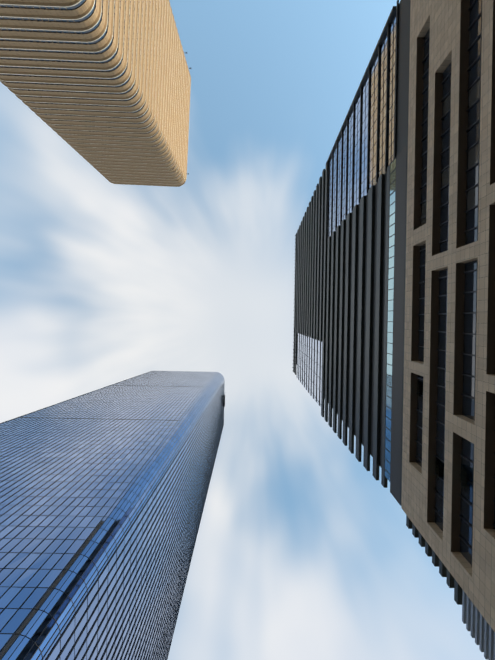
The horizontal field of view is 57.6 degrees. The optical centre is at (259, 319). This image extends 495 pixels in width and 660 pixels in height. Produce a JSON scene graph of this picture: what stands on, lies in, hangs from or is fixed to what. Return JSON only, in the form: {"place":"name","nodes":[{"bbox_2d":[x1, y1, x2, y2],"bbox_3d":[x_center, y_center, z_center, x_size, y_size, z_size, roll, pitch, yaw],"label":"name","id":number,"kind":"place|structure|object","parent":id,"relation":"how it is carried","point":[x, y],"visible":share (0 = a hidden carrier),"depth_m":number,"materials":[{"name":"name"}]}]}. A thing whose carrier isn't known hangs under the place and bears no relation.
{"place":"outdoors","nodes":[
{"label":"outdoors","id":0,"kind":"place"},
{"bbox_2d":[0,371,225,659],"bbox_3d":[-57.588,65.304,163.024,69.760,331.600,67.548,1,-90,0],"label":"glass tower","id":1,"kind":"structure","parent":0,"point":[103,492],"depth_m":95.81,"materials":[{"name":"blue glass"}]},
{"bbox_2d":[0,0,486,659],"label":"sky","id":2,"kind":"structure","parent":0,"point":[300,552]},
{"label":"ground","id":3,"kind":"structure","parent":0,"visible":0},
{"bbox_2d":[0,0,190,186],"bbox_3d":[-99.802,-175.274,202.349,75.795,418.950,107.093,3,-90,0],"label":"gold tower","id":4,"kind":"structure","parent":3,"relation":"on","point":[103,87],"depth_m":258.50,"materials":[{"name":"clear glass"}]},
{"bbox_2d":[292,0,494,659],"bbox_3d":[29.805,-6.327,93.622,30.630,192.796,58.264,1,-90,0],"label":"tower","id":5,"kind":"structure","parent":3,"relation":"on","point":[349,295],"depth_m":62.33,"materials":[{"name":"grey metal"}]},
{"bbox_2d":[401,0,494,631],"bbox_3d":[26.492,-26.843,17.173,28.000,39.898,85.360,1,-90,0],"label":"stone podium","id":6,"kind":"object","parent":3,"relation":"on","point":[448,479],"visible":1,"depth_m":28.00,"materials":[{"name":"brown stone"}]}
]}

